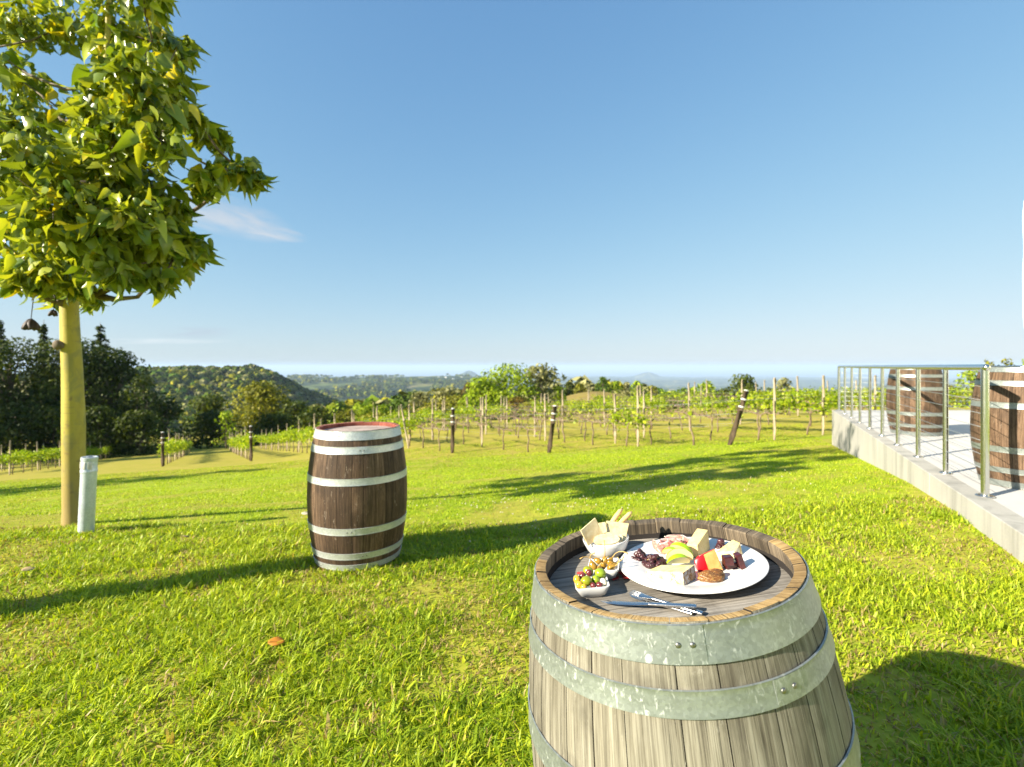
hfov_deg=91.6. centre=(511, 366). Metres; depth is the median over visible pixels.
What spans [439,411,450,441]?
grapevine
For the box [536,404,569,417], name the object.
grapevine
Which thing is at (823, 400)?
trellis post
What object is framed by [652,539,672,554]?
ham slice
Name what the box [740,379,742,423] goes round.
trellis post
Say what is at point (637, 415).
trellis post
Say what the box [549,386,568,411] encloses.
tree
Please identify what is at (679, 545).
apple slice
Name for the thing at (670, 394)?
grapevine
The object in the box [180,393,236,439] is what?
tree
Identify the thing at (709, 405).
grapevine
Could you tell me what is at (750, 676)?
wine barrel
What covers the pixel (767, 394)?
grapevine
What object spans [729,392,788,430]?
grapevine
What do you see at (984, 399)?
handrail
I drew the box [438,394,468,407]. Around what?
tree
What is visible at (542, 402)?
grapevine
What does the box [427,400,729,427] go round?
trellis wire
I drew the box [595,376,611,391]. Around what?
tree
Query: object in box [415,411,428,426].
grapevine
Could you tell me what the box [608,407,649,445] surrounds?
grapevine
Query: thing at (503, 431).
grapevine
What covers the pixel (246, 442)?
grapevine
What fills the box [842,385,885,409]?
grapevine
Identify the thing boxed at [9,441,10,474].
trellis post
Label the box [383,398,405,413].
tree
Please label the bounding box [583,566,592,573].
olive
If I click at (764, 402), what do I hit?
grapevine
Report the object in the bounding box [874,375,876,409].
trellis post
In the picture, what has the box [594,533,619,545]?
cracker
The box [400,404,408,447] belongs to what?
trellis post
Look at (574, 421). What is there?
grapevine
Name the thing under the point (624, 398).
grapevine
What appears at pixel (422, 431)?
grapevine
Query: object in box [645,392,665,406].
grapevine
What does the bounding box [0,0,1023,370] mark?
sky
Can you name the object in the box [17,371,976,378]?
sea
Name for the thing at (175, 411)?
tree
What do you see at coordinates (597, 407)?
grapevine
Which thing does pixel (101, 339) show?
conifer tree
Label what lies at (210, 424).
tree
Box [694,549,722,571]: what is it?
waxed cheese wedge
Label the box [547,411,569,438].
grapevine
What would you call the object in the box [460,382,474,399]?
tree
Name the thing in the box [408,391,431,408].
tree
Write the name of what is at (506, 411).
trellis post
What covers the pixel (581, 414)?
grapevine
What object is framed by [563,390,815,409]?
trellis wire
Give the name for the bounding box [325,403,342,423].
tree
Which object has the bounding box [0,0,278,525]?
broadleaf tree
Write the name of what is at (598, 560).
caperberry
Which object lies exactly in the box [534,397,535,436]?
trellis post
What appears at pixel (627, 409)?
grapevine
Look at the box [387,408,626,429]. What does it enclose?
trellis wire
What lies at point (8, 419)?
tree
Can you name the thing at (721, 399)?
grapevine
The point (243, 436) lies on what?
grapevine
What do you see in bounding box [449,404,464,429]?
grapevine
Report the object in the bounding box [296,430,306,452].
grapevine
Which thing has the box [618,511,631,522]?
breadstick
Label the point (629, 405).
trellis wire
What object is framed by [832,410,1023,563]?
concrete deck
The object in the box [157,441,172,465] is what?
grapevine
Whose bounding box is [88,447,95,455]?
grapevine
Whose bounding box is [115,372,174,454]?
tree
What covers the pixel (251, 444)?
end post
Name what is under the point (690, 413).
grapevine
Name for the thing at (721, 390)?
tree
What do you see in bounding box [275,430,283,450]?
grapevine
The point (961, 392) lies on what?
grapevine
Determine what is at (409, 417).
trellis post
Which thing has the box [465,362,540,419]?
tree
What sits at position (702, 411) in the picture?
trellis wire
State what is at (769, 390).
tree
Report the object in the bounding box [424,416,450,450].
grapevine
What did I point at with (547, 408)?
grapevine
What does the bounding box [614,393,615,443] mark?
trellis post
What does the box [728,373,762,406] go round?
tree
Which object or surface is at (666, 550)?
apple slice
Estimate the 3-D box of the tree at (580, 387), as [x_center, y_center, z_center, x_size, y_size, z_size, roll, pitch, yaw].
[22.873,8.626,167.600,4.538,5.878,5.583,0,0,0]
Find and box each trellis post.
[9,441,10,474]
[36,442,38,469]
[168,429,169,462]
[298,420,299,451]
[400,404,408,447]
[408,405,409,438]
[431,399,432,439]
[480,397,481,425]
[481,397,483,446]
[485,395,486,434]
[506,397,507,426]
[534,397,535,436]
[544,394,545,440]
[603,389,604,426]
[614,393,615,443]
[637,386,638,446]
[643,391,644,437]
[688,383,690,430]
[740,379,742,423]
[773,378,775,439]
[796,376,798,415]
[822,375,824,434]
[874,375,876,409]
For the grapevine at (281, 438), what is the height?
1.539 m
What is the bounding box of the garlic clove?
[600,578,606,584]
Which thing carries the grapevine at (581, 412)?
on the ground at (210, 458)
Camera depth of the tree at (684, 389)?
117.79 m
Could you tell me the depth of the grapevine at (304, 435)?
26.44 m
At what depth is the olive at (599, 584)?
1.09 m
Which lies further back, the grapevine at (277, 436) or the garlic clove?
the grapevine at (277, 436)
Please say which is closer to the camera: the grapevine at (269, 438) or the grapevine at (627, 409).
the grapevine at (627, 409)
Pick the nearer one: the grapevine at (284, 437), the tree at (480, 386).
the grapevine at (284, 437)
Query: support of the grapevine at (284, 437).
on the ground at (210, 458)
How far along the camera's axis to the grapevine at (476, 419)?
19.83 m
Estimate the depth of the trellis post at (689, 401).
20.45 m
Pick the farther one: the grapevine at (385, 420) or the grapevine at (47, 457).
the grapevine at (47, 457)
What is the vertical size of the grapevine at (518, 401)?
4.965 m
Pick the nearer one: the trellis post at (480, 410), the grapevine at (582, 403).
the trellis post at (480, 410)
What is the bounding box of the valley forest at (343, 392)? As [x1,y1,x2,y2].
[287,373,516,397]
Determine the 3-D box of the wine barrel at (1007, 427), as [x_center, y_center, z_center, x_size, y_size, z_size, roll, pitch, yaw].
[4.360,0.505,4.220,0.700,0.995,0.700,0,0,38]
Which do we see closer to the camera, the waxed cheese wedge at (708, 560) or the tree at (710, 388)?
the waxed cheese wedge at (708, 560)
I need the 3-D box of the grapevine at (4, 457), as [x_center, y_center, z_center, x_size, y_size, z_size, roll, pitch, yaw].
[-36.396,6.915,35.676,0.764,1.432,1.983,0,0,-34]
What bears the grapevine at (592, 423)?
on the ground at (210, 458)
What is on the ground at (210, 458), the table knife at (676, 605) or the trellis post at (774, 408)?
the trellis post at (774, 408)
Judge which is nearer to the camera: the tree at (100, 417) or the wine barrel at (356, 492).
the wine barrel at (356, 492)
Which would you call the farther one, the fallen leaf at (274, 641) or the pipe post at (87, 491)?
the pipe post at (87, 491)
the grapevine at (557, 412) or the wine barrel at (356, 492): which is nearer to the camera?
the wine barrel at (356, 492)
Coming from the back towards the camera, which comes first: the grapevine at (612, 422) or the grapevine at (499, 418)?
the grapevine at (499, 418)
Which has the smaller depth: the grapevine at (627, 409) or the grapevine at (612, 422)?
the grapevine at (612, 422)
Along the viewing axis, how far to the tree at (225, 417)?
61.93 m
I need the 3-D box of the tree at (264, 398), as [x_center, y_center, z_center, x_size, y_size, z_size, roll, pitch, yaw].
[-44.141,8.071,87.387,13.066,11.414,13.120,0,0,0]
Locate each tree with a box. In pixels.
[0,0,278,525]
[0,320,19,405]
[0,336,60,452]
[0,399,55,460]
[14,337,144,451]
[16,402,86,461]
[32,321,55,405]
[56,405,134,457]
[84,346,158,454]
[85,324,120,419]
[108,408,167,455]
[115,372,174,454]
[138,395,192,450]
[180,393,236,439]
[182,408,242,448]
[211,410,237,448]
[216,380,293,436]
[240,411,304,445]
[272,400,320,428]
[298,405,333,427]
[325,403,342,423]
[336,408,357,422]
[345,401,375,419]
[353,411,389,420]
[372,404,388,416]
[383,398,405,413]
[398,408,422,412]
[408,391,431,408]
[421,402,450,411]
[428,386,464,401]
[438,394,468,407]
[457,377,505,419]
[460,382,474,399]
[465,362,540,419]
[471,405,521,420]
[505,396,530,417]
[518,362,566,402]
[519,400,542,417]
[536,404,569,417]
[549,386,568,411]
[564,381,574,395]
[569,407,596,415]
[573,383,585,393]
[582,383,596,391]
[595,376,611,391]
[609,381,622,393]
[621,382,632,396]
[629,380,645,396]
[642,385,658,401]
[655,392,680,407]
[673,387,687,408]
[690,387,699,406]
[695,380,717,403]
[710,387,736,406]
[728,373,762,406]
[760,387,778,406]
[776,377,795,396]
[949,384,969,406]
[954,370,977,406]
[1001,358,1013,364]
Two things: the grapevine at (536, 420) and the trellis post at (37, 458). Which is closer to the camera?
the grapevine at (536, 420)
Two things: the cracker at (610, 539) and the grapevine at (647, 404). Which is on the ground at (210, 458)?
the grapevine at (647, 404)
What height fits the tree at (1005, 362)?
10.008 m
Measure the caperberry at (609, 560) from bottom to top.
0.036 m
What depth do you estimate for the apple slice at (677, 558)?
1.18 m
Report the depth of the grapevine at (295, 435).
29.44 m
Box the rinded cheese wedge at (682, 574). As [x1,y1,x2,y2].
[646,565,695,584]
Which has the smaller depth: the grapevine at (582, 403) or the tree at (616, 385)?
the grapevine at (582, 403)
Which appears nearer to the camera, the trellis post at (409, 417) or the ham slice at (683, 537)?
the ham slice at (683, 537)
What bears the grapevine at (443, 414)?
on the ground at (210, 458)
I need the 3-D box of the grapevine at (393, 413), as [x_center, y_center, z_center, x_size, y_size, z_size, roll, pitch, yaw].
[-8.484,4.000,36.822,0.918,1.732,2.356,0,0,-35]
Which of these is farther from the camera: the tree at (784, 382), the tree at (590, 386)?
the tree at (590, 386)
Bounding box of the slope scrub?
[292,375,885,428]
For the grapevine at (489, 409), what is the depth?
29.45 m
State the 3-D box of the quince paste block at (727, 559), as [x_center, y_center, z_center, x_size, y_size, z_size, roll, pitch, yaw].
[0.491,0.442,1.134,0.022,0.020,0.021,-6,-1,0]
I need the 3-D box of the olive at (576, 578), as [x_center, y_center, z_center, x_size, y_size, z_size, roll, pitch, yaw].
[0.146,0.480,1.120,0.016,0.018,0.017,-6,-1,0]
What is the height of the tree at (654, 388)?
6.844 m
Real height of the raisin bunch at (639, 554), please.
0.032 m
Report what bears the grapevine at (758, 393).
on the ground at (210, 458)
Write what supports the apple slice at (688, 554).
on the plate at (755, 570)
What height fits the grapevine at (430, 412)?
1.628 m
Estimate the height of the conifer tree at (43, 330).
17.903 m
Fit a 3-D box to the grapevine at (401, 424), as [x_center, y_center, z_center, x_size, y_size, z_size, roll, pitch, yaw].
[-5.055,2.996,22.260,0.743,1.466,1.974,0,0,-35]
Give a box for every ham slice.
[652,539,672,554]
[659,538,685,543]
[664,535,689,544]
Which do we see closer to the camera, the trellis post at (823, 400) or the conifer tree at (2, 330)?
the trellis post at (823, 400)
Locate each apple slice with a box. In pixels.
[662,547,674,553]
[666,548,692,559]
[666,553,689,563]
[670,542,692,554]
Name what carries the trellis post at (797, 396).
on the ground at (210, 458)
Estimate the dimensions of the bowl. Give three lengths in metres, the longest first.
0.121 x 0.121 x 0.052 m
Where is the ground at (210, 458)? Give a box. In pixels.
[0,370,1023,766]
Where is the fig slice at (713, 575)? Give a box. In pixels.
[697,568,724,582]
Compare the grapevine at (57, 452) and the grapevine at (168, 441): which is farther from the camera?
the grapevine at (57, 452)
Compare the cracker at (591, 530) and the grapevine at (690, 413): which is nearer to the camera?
the cracker at (591, 530)
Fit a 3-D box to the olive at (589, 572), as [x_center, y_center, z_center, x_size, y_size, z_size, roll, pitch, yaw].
[0.176,0.471,1.133,0.016,0.017,0.015,-6,-1,0]
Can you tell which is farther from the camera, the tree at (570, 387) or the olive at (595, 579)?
the tree at (570, 387)
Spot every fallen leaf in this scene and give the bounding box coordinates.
[21,567,34,570]
[268,637,284,645]
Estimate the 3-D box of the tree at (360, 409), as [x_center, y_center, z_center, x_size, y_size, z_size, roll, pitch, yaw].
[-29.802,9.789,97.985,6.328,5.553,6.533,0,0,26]
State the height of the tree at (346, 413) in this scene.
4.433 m
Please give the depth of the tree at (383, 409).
97.37 m
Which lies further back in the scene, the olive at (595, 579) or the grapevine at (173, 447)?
the grapevine at (173, 447)
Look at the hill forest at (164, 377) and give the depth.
683.41 m
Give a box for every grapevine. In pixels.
[0,453,8,470]
[1,447,23,473]
[16,450,32,472]
[21,449,41,470]
[28,446,49,469]
[43,448,55,468]
[50,446,60,467]
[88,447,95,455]
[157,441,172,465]
[164,438,177,451]
[165,437,175,463]
[236,431,253,450]
[240,430,256,459]
[240,438,248,458]
[268,432,275,449]
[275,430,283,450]
[278,431,285,450]
[279,429,290,450]
[284,427,291,450]
[286,426,297,451]
[290,427,300,451]
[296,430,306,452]
[297,424,311,452]
[304,426,314,441]
[376,415,395,421]
[387,408,400,420]
[390,416,410,433]
[398,413,427,445]
[407,419,433,447]
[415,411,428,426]
[421,407,439,429]
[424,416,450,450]
[425,410,442,439]
[435,410,450,430]
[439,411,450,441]
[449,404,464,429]
[455,418,477,443]
[459,404,478,426]
[462,414,473,432]
[467,410,491,426]
[471,415,490,446]
[484,401,503,426]
[490,410,509,433]
[490,410,510,435]
[491,422,523,449]
[500,411,524,434]
[507,419,542,451]
[508,409,532,437]
[525,410,549,436]
[527,408,547,430]
[529,409,550,439]
[530,398,550,417]
[532,403,551,423]
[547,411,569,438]
[549,413,576,441]
[553,400,569,415]
[556,412,570,430]
[566,399,581,408]
[567,401,603,440]
[567,404,599,432]
[569,402,591,425]
[570,412,608,444]
[572,397,595,418]
[580,398,613,426]
[591,393,611,412]
[592,395,617,410]
[592,404,624,434]
[597,410,623,434]
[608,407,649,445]
[611,401,639,425]
[616,394,630,403]
[616,405,653,436]
[628,396,648,404]
[631,404,675,444]
[633,394,662,417]
[634,396,673,428]
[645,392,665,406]
[649,404,687,438]
[661,389,684,408]
[665,399,716,444]
[666,401,685,421]
[667,405,689,430]
[682,391,718,422]
[689,405,734,439]
[695,399,743,431]
[714,392,759,423]
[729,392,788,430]
[731,399,794,439]
[737,387,772,415]
[744,387,770,407]
[748,393,789,424]
[768,386,809,415]
[780,391,846,434]
[783,387,843,425]
[804,386,856,416]
[832,389,885,409]
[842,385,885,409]
[862,386,885,409]
[949,385,972,409]
[949,387,971,401]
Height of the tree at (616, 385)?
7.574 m
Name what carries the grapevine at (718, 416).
on the ground at (210, 458)
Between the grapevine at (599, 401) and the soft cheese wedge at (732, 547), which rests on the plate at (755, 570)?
the soft cheese wedge at (732, 547)
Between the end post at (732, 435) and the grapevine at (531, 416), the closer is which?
the end post at (732, 435)
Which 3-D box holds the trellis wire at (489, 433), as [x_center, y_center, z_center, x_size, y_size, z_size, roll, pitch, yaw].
[-6.205,3.434,28.090,0.007,3.840,28.601,0,0,-31]
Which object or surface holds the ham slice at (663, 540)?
on the plate at (755, 570)
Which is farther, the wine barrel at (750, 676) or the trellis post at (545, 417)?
the trellis post at (545, 417)
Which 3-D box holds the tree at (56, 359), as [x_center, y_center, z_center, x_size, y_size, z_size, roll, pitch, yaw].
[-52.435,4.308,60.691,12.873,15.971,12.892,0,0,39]
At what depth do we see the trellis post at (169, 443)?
29.25 m
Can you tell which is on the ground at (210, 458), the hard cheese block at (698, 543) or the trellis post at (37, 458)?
the trellis post at (37, 458)
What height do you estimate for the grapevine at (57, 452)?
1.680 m
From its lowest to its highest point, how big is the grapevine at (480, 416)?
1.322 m
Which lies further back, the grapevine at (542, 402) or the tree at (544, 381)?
the tree at (544, 381)
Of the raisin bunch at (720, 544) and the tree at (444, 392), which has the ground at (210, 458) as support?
the tree at (444, 392)
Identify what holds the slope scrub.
on the ground at (210, 458)
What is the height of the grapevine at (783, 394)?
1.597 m
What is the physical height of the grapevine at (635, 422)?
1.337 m
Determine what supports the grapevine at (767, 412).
on the ground at (210, 458)
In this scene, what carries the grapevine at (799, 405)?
on the ground at (210, 458)
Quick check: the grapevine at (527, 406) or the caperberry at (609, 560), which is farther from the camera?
the grapevine at (527, 406)
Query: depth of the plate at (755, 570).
1.11 m
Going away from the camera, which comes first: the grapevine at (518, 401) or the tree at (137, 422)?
the tree at (137, 422)
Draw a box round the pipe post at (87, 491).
[77,456,98,532]
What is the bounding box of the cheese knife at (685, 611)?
[629,594,693,614]
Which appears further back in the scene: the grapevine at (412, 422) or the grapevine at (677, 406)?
the grapevine at (677, 406)
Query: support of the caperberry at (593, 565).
on the dish at (611, 574)
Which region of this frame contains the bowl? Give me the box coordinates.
[583,534,628,557]
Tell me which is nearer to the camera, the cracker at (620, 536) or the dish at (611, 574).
the dish at (611, 574)
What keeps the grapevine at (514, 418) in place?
on the ground at (210, 458)
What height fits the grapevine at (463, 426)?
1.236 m
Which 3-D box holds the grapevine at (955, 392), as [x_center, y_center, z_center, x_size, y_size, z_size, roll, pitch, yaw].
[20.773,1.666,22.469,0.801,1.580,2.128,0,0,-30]
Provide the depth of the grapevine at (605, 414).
21.01 m
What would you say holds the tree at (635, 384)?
on the ground at (210, 458)
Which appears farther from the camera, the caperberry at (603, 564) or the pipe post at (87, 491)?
the pipe post at (87, 491)
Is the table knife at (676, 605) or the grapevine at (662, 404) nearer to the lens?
the table knife at (676, 605)
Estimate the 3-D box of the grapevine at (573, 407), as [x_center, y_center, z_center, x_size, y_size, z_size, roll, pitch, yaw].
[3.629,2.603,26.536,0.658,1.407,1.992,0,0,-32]
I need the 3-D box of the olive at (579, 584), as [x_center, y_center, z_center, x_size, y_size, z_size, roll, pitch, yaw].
[0.149,0.483,1.099,0.018,0.017,0.016,-6,-1,0]
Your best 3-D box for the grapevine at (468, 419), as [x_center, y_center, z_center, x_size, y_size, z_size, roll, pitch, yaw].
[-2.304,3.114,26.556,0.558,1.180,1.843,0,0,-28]
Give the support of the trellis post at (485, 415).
on the ground at (210, 458)
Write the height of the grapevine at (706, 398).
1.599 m
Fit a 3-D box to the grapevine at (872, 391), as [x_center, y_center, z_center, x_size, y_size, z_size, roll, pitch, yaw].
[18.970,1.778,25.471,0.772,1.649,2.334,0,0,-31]
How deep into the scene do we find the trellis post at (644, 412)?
19.19 m
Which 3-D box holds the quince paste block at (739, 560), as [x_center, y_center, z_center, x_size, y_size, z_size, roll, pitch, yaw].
[0.518,0.443,1.133,0.020,0.034,0.021,-6,-1,0]
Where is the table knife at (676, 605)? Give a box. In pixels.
[600,600,696,607]
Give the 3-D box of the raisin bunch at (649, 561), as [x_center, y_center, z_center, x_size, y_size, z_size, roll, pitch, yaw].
[0.344,0.471,1.212,0.060,0.030,0.064,-6,-1,0]
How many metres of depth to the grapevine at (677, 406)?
24.80 m
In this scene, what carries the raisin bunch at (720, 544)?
on the plate at (755, 570)
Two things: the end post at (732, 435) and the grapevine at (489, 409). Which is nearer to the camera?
the end post at (732, 435)
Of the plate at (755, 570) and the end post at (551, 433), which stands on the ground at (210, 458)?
the end post at (551, 433)
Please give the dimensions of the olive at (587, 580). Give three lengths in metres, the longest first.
0.026 x 0.022 x 0.022 m
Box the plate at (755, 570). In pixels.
[619,537,769,593]
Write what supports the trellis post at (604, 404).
on the ground at (210, 458)
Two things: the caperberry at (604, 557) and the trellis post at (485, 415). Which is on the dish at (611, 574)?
the caperberry at (604, 557)
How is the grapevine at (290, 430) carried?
on the ground at (210, 458)
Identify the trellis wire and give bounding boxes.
[374,414,537,435]
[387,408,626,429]
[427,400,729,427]
[443,398,771,423]
[478,396,816,418]
[504,392,857,412]
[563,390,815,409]
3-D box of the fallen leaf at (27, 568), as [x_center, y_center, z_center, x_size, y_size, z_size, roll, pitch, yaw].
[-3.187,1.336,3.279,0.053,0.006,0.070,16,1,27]
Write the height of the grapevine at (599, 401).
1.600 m
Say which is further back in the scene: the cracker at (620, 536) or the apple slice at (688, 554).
the cracker at (620, 536)
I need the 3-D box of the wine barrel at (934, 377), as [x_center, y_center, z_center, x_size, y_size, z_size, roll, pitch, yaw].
[6.000,0.505,7.405,0.697,0.995,0.694,0,0,-23]
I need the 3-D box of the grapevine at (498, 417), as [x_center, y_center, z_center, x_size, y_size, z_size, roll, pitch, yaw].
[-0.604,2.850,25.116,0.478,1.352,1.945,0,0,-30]
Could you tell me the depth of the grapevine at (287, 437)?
32.45 m
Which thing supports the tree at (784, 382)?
on the ground at (210, 458)
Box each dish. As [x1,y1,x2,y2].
[575,574,609,597]
[588,558,619,578]
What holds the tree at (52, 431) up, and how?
on the ground at (210, 458)
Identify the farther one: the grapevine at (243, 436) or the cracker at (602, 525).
the grapevine at (243, 436)
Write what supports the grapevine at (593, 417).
on the ground at (210, 458)
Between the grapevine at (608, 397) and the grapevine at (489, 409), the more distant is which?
the grapevine at (608, 397)
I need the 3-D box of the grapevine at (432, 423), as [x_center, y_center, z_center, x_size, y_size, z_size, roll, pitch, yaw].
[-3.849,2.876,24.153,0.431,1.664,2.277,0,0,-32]
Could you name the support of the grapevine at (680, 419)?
on the ground at (210, 458)
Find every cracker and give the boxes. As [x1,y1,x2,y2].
[580,518,602,545]
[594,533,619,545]
[598,522,606,532]
[603,532,622,542]
[606,521,628,541]
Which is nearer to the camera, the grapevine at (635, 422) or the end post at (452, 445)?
the end post at (452, 445)
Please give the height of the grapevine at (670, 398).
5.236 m
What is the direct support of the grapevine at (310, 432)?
on the ground at (210, 458)
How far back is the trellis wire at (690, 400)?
20.09 m
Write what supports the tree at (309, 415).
on the ground at (210, 458)
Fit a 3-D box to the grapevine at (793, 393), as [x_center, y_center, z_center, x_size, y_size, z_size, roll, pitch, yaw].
[11.658,1.616,19.283,0.803,1.714,2.405,0,0,-29]
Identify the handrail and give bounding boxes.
[838,364,1023,497]
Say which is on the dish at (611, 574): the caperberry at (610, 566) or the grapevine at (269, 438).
the caperberry at (610, 566)
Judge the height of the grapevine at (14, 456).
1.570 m
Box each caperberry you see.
[580,556,601,563]
[589,552,596,569]
[600,555,608,568]
[602,540,606,563]
[607,551,627,564]
[607,557,618,569]
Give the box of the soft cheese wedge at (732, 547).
[716,540,742,559]
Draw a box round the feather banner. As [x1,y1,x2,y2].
[1022,207,1023,320]
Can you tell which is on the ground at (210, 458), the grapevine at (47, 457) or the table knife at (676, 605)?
the grapevine at (47, 457)
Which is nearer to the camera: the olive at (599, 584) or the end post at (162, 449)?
the olive at (599, 584)
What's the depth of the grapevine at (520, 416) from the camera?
22.21 m
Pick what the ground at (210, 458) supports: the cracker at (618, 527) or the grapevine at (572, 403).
the grapevine at (572, 403)
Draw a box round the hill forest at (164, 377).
[27,363,344,435]
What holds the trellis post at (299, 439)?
on the ground at (210, 458)
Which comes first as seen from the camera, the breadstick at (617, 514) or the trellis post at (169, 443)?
the breadstick at (617, 514)
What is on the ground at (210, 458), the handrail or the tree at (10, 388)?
the tree at (10, 388)
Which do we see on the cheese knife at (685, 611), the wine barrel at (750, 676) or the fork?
the fork
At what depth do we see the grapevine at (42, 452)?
32.12 m
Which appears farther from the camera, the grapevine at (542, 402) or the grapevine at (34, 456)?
the grapevine at (542, 402)
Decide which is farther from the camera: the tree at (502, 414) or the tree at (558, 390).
the tree at (558, 390)
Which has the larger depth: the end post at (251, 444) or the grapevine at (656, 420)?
the end post at (251, 444)
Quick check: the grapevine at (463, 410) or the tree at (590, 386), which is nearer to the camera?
the grapevine at (463, 410)
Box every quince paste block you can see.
[721,554,733,565]
[722,561,737,569]
[733,552,745,569]
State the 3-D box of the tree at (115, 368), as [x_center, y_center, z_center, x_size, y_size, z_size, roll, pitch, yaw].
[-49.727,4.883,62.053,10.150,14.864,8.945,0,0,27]
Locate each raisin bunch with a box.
[631,548,646,560]
[641,554,666,568]
[715,538,724,548]
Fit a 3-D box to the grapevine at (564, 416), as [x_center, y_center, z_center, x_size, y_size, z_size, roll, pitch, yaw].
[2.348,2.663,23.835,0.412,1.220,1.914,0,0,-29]
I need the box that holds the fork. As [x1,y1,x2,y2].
[629,590,703,614]
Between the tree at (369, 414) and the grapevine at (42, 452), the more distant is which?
the tree at (369, 414)
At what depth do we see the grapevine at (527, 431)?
16.85 m
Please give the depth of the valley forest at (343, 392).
2879.67 m
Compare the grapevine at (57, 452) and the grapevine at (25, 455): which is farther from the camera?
the grapevine at (57, 452)
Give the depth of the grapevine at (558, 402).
40.43 m
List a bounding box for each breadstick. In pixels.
[610,508,622,521]
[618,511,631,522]
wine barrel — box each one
[307,421,406,571]
[528,518,861,766]
[886,369,942,435]
[970,367,1023,489]
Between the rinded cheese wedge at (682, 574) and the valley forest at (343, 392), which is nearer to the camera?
the rinded cheese wedge at (682, 574)
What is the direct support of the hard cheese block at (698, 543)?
on the plate at (755, 570)
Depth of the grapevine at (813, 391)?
23.10 m
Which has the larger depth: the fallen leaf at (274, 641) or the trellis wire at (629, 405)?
the trellis wire at (629, 405)
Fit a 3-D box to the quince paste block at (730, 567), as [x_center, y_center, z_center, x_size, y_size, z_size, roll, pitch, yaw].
[0.503,0.458,1.150,0.030,0.013,0.024,-6,-1,0]
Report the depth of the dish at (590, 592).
1.09 m
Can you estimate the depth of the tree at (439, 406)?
104.01 m
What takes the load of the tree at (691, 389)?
on the ground at (210, 458)
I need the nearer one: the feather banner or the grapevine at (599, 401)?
the feather banner
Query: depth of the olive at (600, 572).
1.13 m
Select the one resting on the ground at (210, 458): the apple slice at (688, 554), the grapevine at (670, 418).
the grapevine at (670, 418)
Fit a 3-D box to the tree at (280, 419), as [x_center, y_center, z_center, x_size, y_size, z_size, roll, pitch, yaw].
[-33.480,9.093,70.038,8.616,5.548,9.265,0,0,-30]
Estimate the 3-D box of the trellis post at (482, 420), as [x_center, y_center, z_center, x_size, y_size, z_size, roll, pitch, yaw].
[-1.177,2.370,19.781,0.089,2.278,0.087,2,0,33]
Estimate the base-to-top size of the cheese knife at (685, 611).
0.015 m
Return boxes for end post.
[161,432,164,466]
[249,426,252,460]
[450,408,454,452]
[547,405,556,452]
[727,390,748,444]
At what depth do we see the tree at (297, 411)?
85.17 m
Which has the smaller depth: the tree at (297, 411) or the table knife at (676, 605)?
the table knife at (676, 605)
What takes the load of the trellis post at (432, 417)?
on the ground at (210, 458)
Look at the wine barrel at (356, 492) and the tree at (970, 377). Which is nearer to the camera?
the wine barrel at (356, 492)
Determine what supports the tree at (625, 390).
on the ground at (210, 458)
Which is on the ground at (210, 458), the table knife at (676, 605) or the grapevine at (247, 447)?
the grapevine at (247, 447)
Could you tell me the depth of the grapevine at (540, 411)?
25.37 m
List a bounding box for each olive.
[573,575,580,582]
[576,581,582,588]
[581,576,591,586]
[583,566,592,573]
[586,569,592,576]
[592,575,599,583]
[594,568,605,578]
[596,582,602,586]
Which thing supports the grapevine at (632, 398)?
on the ground at (210, 458)
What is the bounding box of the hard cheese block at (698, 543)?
[687,528,709,557]
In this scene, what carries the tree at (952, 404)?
on the ground at (210, 458)
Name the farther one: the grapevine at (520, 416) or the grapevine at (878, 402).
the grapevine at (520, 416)

